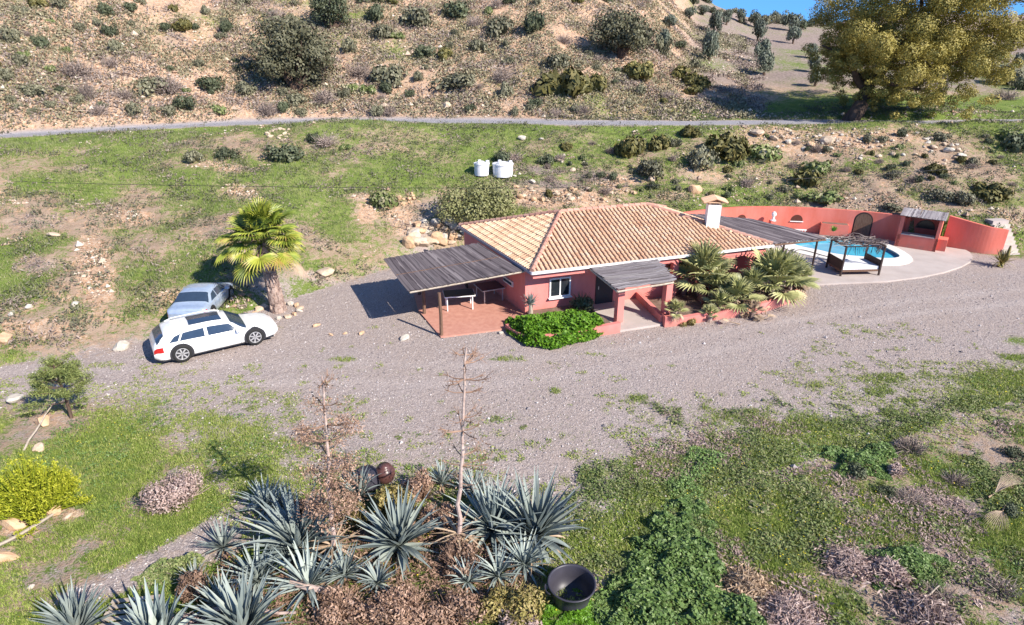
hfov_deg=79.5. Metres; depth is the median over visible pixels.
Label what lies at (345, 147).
herb clump
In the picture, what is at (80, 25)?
grey green shrub
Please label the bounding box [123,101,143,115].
grey green shrub
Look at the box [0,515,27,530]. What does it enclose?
rock
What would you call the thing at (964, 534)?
herb clump
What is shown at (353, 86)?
herb clump
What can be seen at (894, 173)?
grey green shrub
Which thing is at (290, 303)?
rock
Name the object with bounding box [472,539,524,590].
agave
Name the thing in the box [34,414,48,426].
rock
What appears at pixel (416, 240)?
rock
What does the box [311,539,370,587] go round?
agave
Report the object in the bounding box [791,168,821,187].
dwarf palm bush
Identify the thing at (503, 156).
dark shrub
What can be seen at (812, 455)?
herb clump
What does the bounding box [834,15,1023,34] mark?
hills
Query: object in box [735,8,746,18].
olive tree
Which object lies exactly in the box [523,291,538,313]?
dragon tree
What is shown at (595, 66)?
grey green shrub
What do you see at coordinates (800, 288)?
fan palm
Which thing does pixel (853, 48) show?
tree
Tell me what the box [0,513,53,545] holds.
dead branch
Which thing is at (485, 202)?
feathery bush
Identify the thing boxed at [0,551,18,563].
rock
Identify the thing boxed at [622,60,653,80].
dwarf palm bush
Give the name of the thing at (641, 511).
herb clump
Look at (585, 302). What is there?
bushy plant
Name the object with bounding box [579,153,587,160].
herb clump
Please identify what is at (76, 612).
agave
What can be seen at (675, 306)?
fan palm
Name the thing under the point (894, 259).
swimming pool
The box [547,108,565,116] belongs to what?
dry bush
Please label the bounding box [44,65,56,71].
herb clump
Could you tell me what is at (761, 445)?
herb clump
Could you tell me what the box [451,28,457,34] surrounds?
grey green shrub
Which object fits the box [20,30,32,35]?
dry bush
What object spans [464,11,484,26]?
dry bush
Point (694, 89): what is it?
dwarf palm bush
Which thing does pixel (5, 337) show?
rock
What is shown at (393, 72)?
grey green shrub
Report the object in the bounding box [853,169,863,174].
dwarf palm bush
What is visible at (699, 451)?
mallow bank
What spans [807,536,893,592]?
brush pile
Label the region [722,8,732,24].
olive tree
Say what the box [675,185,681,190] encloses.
grey green shrub
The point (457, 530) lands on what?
agave stalk
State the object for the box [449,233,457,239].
rock
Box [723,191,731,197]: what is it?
dark shrub
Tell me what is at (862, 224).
door leaf
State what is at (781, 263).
fan palm
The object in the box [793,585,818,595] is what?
dry stick
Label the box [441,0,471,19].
dark shrub
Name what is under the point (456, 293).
garden table
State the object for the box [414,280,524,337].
terrace
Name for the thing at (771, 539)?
herb clump
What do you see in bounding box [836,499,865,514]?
herb clump
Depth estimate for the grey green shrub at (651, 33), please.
68.84 m
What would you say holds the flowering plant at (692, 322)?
on the ground at (786, 84)
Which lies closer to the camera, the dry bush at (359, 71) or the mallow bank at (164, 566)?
the mallow bank at (164, 566)
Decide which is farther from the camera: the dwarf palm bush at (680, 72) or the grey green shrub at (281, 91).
the dwarf palm bush at (680, 72)
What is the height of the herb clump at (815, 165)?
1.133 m
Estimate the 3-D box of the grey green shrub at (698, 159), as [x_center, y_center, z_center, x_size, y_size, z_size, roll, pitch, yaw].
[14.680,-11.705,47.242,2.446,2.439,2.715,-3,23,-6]
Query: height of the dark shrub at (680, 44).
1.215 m
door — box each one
[595,274,612,303]
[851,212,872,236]
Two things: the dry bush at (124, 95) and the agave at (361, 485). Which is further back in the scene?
the dry bush at (124, 95)
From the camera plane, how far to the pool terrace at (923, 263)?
36.65 m
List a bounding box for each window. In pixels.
[503,276,512,286]
[548,276,571,299]
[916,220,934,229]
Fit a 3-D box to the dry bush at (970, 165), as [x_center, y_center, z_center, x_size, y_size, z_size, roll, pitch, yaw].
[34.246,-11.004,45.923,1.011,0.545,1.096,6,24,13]
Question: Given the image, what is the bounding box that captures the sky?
[710,0,1023,21]
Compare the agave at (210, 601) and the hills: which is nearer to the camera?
the agave at (210, 601)
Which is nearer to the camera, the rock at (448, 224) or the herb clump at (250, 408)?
the herb clump at (250, 408)
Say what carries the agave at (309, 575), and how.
on the ground at (786, 84)
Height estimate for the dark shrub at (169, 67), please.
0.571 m
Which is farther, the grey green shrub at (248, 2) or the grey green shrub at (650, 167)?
the grey green shrub at (248, 2)
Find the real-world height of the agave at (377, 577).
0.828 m
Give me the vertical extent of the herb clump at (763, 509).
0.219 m
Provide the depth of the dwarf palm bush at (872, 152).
47.73 m
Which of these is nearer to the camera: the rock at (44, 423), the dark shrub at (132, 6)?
the rock at (44, 423)
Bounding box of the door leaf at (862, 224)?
[852,214,871,236]
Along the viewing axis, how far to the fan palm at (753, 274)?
30.94 m
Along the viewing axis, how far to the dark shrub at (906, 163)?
46.12 m
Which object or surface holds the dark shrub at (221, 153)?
on the ground at (786, 84)
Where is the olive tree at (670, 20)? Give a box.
[663,14,676,27]
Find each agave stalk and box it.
[271,369,373,573]
[418,344,496,559]
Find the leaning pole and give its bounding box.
[23,405,51,450]
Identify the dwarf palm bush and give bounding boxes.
[27,0,50,7]
[167,3,178,11]
[171,18,192,30]
[386,0,398,4]
[437,46,452,60]
[531,65,584,98]
[546,189,552,197]
[560,142,572,150]
[571,0,584,3]
[580,72,607,95]
[613,135,646,157]
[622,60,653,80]
[647,133,669,151]
[658,97,667,104]
[670,65,691,79]
[679,124,700,137]
[681,71,710,88]
[683,84,703,94]
[704,131,749,162]
[723,165,733,173]
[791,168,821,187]
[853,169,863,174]
[865,150,874,155]
[923,162,948,174]
[956,155,966,163]
[971,181,1015,203]
[988,159,997,164]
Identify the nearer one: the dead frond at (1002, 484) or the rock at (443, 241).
the dead frond at (1002, 484)
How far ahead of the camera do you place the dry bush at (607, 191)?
44.46 m
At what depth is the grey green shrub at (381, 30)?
66.55 m
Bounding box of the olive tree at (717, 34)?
[706,27,719,39]
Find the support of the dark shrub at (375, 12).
on the ground at (786, 84)
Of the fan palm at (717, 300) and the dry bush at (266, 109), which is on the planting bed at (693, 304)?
the fan palm at (717, 300)
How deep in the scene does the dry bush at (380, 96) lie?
58.48 m
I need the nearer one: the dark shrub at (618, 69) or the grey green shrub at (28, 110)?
the grey green shrub at (28, 110)
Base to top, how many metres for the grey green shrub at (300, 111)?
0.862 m
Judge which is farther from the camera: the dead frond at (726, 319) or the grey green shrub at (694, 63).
the grey green shrub at (694, 63)
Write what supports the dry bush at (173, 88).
on the ground at (786, 84)
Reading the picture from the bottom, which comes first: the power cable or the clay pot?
the clay pot
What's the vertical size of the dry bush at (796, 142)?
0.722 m
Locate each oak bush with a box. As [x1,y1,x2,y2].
[242,11,339,91]
[307,0,350,29]
[586,4,649,58]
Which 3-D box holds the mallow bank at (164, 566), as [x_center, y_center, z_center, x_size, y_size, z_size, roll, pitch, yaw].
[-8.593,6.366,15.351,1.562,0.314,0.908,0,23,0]
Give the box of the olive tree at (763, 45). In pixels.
[754,37,770,57]
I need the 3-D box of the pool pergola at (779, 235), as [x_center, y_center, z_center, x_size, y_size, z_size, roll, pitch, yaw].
[13.827,-4.063,36.900,3.482,2.644,8.294,-14,27,-30]
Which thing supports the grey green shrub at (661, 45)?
on the ground at (786, 84)
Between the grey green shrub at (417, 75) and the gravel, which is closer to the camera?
the gravel
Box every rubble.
[0,0,763,123]
[0,14,1023,308]
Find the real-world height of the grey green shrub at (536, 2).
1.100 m
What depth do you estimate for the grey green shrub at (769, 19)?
113.54 m
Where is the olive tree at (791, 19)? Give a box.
[780,10,804,28]
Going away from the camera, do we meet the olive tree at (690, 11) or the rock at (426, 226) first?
the rock at (426, 226)
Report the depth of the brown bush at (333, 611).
13.92 m
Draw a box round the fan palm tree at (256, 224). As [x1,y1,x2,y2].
[214,196,306,313]
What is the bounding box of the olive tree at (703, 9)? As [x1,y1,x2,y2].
[697,5,709,14]
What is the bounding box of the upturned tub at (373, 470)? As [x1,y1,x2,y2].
[355,465,380,493]
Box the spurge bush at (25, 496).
[0,452,95,538]
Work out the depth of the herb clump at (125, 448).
20.16 m
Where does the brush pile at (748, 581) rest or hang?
on the ground at (786, 84)
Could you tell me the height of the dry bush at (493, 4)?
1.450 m
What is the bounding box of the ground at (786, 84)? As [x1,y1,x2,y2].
[0,0,1023,624]
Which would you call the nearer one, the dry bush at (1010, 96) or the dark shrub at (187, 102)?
the dark shrub at (187, 102)
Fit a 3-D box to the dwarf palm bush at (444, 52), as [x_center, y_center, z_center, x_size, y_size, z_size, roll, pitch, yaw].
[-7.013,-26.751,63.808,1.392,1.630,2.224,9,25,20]
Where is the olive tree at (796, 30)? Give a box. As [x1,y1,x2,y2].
[785,25,801,43]
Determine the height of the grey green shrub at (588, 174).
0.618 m
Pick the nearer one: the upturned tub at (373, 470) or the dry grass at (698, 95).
the upturned tub at (373, 470)
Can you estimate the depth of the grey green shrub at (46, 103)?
49.03 m
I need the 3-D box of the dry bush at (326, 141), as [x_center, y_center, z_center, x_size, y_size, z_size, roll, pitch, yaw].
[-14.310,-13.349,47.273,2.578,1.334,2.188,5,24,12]
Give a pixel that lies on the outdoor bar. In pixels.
(928, 226)
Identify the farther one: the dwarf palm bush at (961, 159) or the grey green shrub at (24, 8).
the grey green shrub at (24, 8)
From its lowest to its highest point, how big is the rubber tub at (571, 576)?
0.600 m
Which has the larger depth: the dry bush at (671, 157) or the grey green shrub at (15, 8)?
the grey green shrub at (15, 8)
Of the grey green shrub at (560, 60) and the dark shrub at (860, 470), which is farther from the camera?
the grey green shrub at (560, 60)
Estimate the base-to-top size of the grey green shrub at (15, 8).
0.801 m
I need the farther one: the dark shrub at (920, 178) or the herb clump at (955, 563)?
the dark shrub at (920, 178)
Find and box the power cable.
[13,163,1023,187]
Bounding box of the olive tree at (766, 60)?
[756,48,774,75]
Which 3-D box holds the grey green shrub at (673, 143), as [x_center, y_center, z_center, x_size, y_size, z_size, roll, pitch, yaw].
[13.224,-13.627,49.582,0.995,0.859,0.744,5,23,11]
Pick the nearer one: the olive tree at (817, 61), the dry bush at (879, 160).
the dry bush at (879, 160)
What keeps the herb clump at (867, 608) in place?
on the ground at (786, 84)
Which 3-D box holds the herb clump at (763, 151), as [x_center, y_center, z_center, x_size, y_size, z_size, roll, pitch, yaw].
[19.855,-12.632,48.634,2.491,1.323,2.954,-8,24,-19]
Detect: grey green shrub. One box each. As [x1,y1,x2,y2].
[0,26,20,42]
[0,67,14,80]
[3,94,16,102]
[8,52,29,66]
[10,5,21,11]
[11,103,22,108]
[13,82,44,95]
[21,5,29,11]
[26,107,37,113]
[43,99,55,107]
[50,0,69,8]
[69,94,84,102]
[73,22,86,31]
[92,18,103,24]
[107,38,125,52]
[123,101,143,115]
[132,75,172,96]
[133,0,147,3]
[157,103,176,115]
[183,149,206,163]
[191,58,204,66]
[201,4,210,14]
[214,32,227,38]
[231,64,241,72]
[234,80,257,95]
[235,0,252,5]
[242,58,257,70]
[276,87,288,96]
[286,13,299,24]
[286,92,307,106]
[288,0,297,5]
[295,107,307,116]
[337,88,349,97]
[341,36,358,52]
[368,23,392,39]
[369,63,410,87]
[369,104,384,116]
[400,5,432,26]
[413,70,423,81]
[421,64,428,69]
[429,71,474,90]
[445,40,454,47]
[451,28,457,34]
[469,38,490,52]
[485,15,515,38]
[499,81,514,97]
[500,58,509,63]
[502,39,510,46]
[505,56,514,63]
[509,106,518,115]
[526,102,535,109]
[532,0,541,4]
[540,52,572,67]
[570,104,580,111]
[583,49,592,55]
[584,171,592,178]
[592,64,599,70]
[631,84,645,94]
[635,158,663,180]
[637,23,658,48]
[655,35,674,56]
[670,138,682,147]
[673,178,680,183]
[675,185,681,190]
[687,144,720,171]
[688,58,701,68]
[738,17,746,23]
[764,15,775,23]
[773,14,783,23]
[780,184,792,192]
[823,145,832,152]
[862,133,875,142]
[877,135,889,142]
[881,202,902,211]
[886,169,900,179]
[927,188,956,202]
[933,131,952,140]
[951,191,975,205]
[967,157,980,165]
[987,64,1023,86]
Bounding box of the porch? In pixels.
[589,259,676,331]
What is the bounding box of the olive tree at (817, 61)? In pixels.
[807,56,821,68]
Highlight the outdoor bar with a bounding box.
[894,207,948,251]
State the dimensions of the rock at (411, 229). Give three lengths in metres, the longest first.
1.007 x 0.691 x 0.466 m
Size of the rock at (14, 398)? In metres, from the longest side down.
0.705 x 0.516 x 0.376 m
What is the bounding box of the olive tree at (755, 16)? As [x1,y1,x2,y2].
[749,9,762,24]
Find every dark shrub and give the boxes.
[28,34,49,48]
[51,85,65,93]
[94,101,108,106]
[96,2,114,15]
[99,24,119,35]
[124,0,137,10]
[158,22,170,30]
[166,65,173,70]
[172,93,196,109]
[192,23,199,29]
[194,75,225,90]
[207,88,214,93]
[214,146,240,159]
[219,20,231,32]
[231,58,240,62]
[262,141,304,163]
[276,101,289,112]
[306,132,319,142]
[364,2,383,21]
[379,81,392,93]
[404,89,414,97]
[413,44,435,58]
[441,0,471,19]
[464,103,476,111]
[493,151,509,161]
[502,0,516,3]
[523,9,544,34]
[526,97,543,107]
[536,152,553,164]
[596,171,606,177]
[609,172,617,180]
[612,66,620,72]
[647,181,660,189]
[674,40,686,48]
[690,0,699,4]
[708,6,716,12]
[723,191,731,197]
[765,194,773,200]
[797,19,807,28]
[807,18,815,26]
[846,460,867,480]
[875,484,897,499]
[885,164,896,169]
[896,127,907,136]
[902,160,910,165]
[913,175,924,182]
[939,173,948,178]
[983,137,994,143]
[998,445,1023,461]
[999,133,1023,153]
[1000,501,1023,518]
[1010,78,1023,89]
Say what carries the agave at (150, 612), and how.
on the ground at (786, 84)
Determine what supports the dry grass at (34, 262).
on the ground at (786, 84)
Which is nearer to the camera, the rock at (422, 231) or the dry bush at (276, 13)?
the rock at (422, 231)
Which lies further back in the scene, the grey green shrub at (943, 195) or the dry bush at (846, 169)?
the dry bush at (846, 169)
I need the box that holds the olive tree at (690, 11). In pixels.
[684,5,696,18]
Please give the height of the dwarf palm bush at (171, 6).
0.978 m
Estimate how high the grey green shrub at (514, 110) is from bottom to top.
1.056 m
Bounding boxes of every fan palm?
[664,299,689,321]
[668,262,707,295]
[670,238,735,303]
[693,267,740,304]
[698,303,719,322]
[700,288,734,313]
[716,274,760,317]
[733,266,777,302]
[739,299,766,319]
[740,245,822,307]
[771,251,819,299]
[795,266,816,290]
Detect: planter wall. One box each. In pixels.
[505,321,620,343]
[662,289,799,326]
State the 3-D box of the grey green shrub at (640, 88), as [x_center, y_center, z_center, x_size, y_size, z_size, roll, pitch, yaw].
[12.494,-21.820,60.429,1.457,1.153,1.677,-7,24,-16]
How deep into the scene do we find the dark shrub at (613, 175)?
45.77 m
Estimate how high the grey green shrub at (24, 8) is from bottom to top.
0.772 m
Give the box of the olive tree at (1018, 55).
[1014,51,1023,66]
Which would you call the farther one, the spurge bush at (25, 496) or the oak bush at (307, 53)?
the oak bush at (307, 53)
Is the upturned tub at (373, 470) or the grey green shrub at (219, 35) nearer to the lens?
the upturned tub at (373, 470)
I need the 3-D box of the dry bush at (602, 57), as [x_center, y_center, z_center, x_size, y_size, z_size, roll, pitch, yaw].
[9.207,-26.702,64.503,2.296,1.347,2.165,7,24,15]
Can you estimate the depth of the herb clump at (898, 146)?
47.85 m
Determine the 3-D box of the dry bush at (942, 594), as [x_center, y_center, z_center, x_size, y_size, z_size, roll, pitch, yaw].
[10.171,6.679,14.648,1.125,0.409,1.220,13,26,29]
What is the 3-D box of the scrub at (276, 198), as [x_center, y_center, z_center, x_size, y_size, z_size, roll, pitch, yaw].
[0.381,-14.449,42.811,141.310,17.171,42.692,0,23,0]
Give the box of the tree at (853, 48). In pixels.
[801,0,1023,120]
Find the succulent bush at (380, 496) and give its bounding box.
[372,482,416,521]
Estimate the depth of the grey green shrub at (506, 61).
62.40 m
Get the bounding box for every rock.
[0,332,12,343]
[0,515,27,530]
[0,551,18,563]
[6,393,24,403]
[25,304,32,308]
[32,442,43,451]
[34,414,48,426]
[46,232,60,236]
[46,504,61,515]
[62,513,72,519]
[112,340,129,350]
[255,306,263,311]
[260,303,268,308]
[287,301,293,305]
[316,267,333,277]
[400,334,408,340]
[402,236,415,248]
[407,227,417,233]
[407,232,420,236]
[411,228,420,234]
[412,236,419,245]
[419,227,426,233]
[419,241,429,246]
[420,218,428,223]
[420,223,433,230]
[424,236,436,244]
[430,218,441,225]
[430,231,442,239]
[438,238,447,245]
[443,102,451,108]
[444,217,458,226]
[448,240,455,244]
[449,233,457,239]
[450,222,458,230]
[518,135,525,139]
[648,176,654,180]
[688,185,701,193]
[749,129,764,135]
[770,135,778,139]
[819,135,834,144]
[943,147,954,151]
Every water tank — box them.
[474,159,489,175]
[492,160,512,177]
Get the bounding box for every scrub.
[0,0,755,130]
[0,2,1023,345]
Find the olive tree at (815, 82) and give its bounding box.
[810,72,822,85]
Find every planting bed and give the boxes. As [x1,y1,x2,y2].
[517,305,610,332]
[649,285,797,314]
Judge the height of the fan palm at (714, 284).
2.163 m
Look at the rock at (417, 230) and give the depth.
39.60 m
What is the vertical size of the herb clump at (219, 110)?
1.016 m
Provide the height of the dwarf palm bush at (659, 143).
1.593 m
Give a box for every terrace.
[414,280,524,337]
[762,233,972,285]
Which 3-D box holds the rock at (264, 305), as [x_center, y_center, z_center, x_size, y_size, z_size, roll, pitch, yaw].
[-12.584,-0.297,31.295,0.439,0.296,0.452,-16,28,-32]
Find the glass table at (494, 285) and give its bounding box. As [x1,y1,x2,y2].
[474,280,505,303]
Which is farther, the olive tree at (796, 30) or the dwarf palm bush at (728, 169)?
the olive tree at (796, 30)
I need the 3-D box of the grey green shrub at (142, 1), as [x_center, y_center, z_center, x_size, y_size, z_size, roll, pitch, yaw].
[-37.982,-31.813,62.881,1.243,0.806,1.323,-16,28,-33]
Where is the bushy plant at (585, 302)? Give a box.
[569,292,593,311]
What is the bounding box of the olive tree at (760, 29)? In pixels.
[752,18,767,40]
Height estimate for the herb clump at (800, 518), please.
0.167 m
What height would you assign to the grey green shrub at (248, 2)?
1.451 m
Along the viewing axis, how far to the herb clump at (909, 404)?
22.70 m
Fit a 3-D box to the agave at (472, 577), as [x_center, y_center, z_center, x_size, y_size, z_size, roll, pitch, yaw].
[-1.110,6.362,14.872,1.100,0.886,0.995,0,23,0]
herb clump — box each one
[15,49,30,57]
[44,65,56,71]
[59,46,71,51]
[119,443,130,452]
[181,87,191,91]
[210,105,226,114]
[233,478,246,487]
[244,405,254,411]
[339,144,351,150]
[344,83,358,91]
[359,84,376,94]
[368,191,398,210]
[389,32,405,38]
[484,6,493,14]
[490,415,500,421]
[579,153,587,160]
[629,465,644,476]
[632,396,644,402]
[638,503,657,515]
[719,465,745,477]
[723,185,735,191]
[733,160,745,167]
[739,420,751,425]
[744,494,776,515]
[748,143,782,161]
[755,442,770,452]
[756,530,782,549]
[784,473,812,488]
[793,516,818,536]
[794,191,804,198]
[799,159,830,175]
[800,449,817,458]
[803,190,844,204]
[813,493,834,506]
[834,588,873,614]
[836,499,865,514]
[868,391,884,397]
[880,516,895,525]
[895,143,904,148]
[905,400,918,406]
[924,513,948,533]
[945,560,981,582]
[948,522,980,542]
[960,455,992,471]
[982,414,1011,424]
[996,128,1023,139]
[1008,387,1023,397]
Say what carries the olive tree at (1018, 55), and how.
on the ground at (786, 84)
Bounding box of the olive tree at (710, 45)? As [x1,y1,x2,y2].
[702,31,718,60]
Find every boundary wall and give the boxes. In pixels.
[684,206,910,240]
[944,215,1008,254]
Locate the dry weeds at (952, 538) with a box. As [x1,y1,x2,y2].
[629,410,1023,624]
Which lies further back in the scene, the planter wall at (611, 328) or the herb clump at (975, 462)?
the planter wall at (611, 328)
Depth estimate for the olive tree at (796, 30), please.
95.40 m
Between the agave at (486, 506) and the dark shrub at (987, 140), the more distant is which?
the dark shrub at (987, 140)
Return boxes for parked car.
[149,310,277,361]
[167,282,233,318]
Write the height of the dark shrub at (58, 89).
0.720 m
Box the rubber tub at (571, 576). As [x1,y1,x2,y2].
[544,563,598,611]
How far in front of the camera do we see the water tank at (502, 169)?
45.47 m
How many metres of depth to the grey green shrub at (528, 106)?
56.80 m
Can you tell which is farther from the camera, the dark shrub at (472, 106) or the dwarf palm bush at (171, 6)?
the dwarf palm bush at (171, 6)
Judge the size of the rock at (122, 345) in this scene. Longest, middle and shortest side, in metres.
0.734 x 0.570 x 0.486 m
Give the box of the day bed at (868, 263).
[822,233,888,275]
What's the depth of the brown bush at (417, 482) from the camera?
17.70 m
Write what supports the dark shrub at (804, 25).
on the ground at (786, 84)
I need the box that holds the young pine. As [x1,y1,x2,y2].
[19,349,97,418]
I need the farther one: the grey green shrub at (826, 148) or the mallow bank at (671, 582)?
the grey green shrub at (826, 148)
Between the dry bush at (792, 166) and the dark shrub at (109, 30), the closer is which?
the dry bush at (792, 166)
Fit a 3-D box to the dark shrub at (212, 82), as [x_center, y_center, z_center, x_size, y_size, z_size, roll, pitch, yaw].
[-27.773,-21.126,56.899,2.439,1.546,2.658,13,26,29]
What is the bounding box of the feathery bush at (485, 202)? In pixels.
[428,177,521,226]
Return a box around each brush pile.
[712,553,785,611]
[756,573,849,624]
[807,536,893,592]
[854,582,980,624]
[856,549,927,592]
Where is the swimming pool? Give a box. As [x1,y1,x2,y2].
[781,237,912,265]
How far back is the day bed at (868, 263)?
35.44 m
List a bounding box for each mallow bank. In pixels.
[130,551,204,585]
[539,588,606,624]
[591,497,767,624]
[665,445,732,498]
[814,441,905,481]
[852,541,952,594]
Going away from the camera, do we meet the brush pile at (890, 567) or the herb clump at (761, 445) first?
the brush pile at (890, 567)
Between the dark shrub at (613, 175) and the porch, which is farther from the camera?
the dark shrub at (613, 175)
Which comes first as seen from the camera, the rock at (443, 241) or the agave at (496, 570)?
the agave at (496, 570)
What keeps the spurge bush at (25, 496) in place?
on the ground at (786, 84)
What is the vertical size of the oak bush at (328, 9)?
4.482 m
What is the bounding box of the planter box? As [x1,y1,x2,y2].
[819,222,848,236]
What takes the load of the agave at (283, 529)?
on the ground at (786, 84)
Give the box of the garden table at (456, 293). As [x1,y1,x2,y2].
[443,288,474,310]
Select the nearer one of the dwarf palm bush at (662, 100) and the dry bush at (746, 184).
the dry bush at (746, 184)
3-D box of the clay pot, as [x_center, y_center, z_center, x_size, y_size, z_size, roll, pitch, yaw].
[-3.829,4.831,18.549,0.620,0.600,0.620,0,23,0]
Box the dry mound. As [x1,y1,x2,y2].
[138,463,209,515]
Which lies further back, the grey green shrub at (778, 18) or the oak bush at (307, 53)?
the grey green shrub at (778, 18)
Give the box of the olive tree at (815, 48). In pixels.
[807,42,817,57]
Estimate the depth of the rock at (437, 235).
39.38 m
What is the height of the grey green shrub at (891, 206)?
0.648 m
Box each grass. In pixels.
[0,0,767,132]
[0,0,1023,348]
[0,39,1023,356]
[0,349,1023,624]
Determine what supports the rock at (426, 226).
on the ground at (786, 84)
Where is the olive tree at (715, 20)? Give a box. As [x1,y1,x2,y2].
[708,10,722,30]
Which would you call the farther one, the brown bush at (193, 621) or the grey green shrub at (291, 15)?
the grey green shrub at (291, 15)
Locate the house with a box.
[458,195,773,313]
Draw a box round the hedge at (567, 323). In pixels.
[504,307,604,349]
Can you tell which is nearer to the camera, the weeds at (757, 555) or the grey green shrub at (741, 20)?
the weeds at (757, 555)
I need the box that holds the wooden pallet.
[98,594,164,624]
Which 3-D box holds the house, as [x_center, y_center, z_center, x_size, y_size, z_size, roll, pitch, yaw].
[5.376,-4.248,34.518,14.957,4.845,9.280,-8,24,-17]
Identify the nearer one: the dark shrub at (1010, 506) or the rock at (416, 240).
the dark shrub at (1010, 506)
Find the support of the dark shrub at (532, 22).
on the ground at (786, 84)
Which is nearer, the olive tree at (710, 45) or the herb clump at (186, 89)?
the herb clump at (186, 89)
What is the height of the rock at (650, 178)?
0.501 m
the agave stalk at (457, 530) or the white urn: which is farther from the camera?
the white urn
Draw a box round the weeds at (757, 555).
[550,393,1023,624]
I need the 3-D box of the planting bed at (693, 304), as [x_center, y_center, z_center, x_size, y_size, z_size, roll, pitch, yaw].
[11.319,-0.464,31.703,9.183,0.480,2.499,-8,24,-17]
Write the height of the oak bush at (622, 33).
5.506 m
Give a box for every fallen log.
[212,607,295,614]
[289,578,372,609]
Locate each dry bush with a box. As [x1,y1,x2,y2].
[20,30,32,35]
[49,52,107,77]
[74,72,97,100]
[78,99,114,114]
[99,54,117,67]
[107,87,137,98]
[149,69,192,93]
[255,96,279,116]
[265,4,285,19]
[308,84,339,104]
[312,129,343,147]
[342,59,372,76]
[376,92,386,99]
[380,104,397,116]
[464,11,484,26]
[487,63,512,82]
[490,0,501,7]
[500,150,526,161]
[545,174,558,181]
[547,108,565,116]
[554,152,566,161]
[555,33,574,43]
[575,102,593,114]
[592,54,606,61]
[597,185,612,194]
[605,145,614,153]
[659,90,674,98]
[668,154,677,161]
[740,174,755,187]
[787,161,797,168]
[792,138,800,144]
[808,143,822,152]
[842,166,851,171]
[875,157,884,162]
[890,432,935,462]
[892,481,934,507]
[905,175,918,182]
[915,580,962,608]
[937,465,973,489]
[966,162,976,168]
[974,570,1023,606]
[989,87,1022,100]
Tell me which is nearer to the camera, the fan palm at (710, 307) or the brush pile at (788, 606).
the brush pile at (788, 606)
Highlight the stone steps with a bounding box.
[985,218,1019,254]
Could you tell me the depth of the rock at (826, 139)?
49.41 m
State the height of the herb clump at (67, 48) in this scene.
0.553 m
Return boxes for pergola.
[384,242,524,335]
[689,214,825,275]
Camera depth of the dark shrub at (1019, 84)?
70.63 m
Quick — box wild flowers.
[7,385,1021,617]
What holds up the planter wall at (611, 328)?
on the ground at (786, 84)
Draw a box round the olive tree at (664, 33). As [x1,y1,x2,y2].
[655,27,669,54]
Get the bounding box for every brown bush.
[170,611,205,624]
[174,565,213,603]
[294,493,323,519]
[303,583,372,624]
[335,501,370,534]
[365,581,430,624]
[399,467,440,502]
[419,501,456,531]
[421,585,487,624]
[433,534,484,580]
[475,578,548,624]
[497,608,542,624]
[886,461,907,476]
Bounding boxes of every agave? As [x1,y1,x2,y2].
[28,575,117,624]
[106,577,198,624]
[172,557,210,584]
[179,558,296,624]
[188,565,244,621]
[195,510,245,561]
[220,532,290,598]
[225,480,349,580]
[234,474,292,519]
[263,533,350,619]
[265,482,300,510]
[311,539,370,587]
[339,464,381,502]
[344,480,450,580]
[354,553,400,599]
[425,457,457,493]
[444,467,541,556]
[444,553,485,594]
[452,462,494,498]
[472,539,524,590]
[485,464,590,573]
[493,524,556,587]
[988,246,1016,267]
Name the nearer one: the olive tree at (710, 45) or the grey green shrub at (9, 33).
the grey green shrub at (9, 33)
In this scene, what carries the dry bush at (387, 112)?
on the ground at (786, 84)
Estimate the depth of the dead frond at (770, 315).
29.67 m
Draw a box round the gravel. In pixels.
[0,274,1023,604]
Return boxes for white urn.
[770,211,776,220]
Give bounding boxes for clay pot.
[376,462,394,483]
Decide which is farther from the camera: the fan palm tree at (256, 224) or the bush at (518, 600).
the fan palm tree at (256, 224)
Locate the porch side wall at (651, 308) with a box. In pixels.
[636,292,663,322]
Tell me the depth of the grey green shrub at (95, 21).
57.61 m
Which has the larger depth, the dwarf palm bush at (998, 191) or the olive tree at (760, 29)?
the olive tree at (760, 29)
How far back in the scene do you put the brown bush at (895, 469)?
18.89 m
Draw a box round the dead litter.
[196,509,558,624]
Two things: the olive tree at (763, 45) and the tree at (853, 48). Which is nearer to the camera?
the tree at (853, 48)
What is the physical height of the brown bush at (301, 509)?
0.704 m
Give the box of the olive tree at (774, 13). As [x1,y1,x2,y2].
[769,10,780,19]
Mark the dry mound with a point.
(180, 489)
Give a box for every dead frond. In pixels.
[720,318,739,324]
[759,314,775,320]
[984,505,1008,528]
[987,474,1021,497]
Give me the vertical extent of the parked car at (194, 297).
1.325 m
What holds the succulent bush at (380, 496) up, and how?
on the ground at (786, 84)
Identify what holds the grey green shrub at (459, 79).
on the ground at (786, 84)
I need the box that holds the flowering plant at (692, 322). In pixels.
[678,318,696,326]
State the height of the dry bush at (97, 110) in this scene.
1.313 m
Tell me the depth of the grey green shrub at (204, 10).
64.71 m
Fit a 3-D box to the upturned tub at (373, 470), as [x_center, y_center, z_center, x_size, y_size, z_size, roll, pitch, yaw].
[-4.325,4.919,18.317,0.800,0.620,0.800,0,23,0]
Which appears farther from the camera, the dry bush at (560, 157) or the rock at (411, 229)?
the dry bush at (560, 157)
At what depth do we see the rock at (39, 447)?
20.08 m

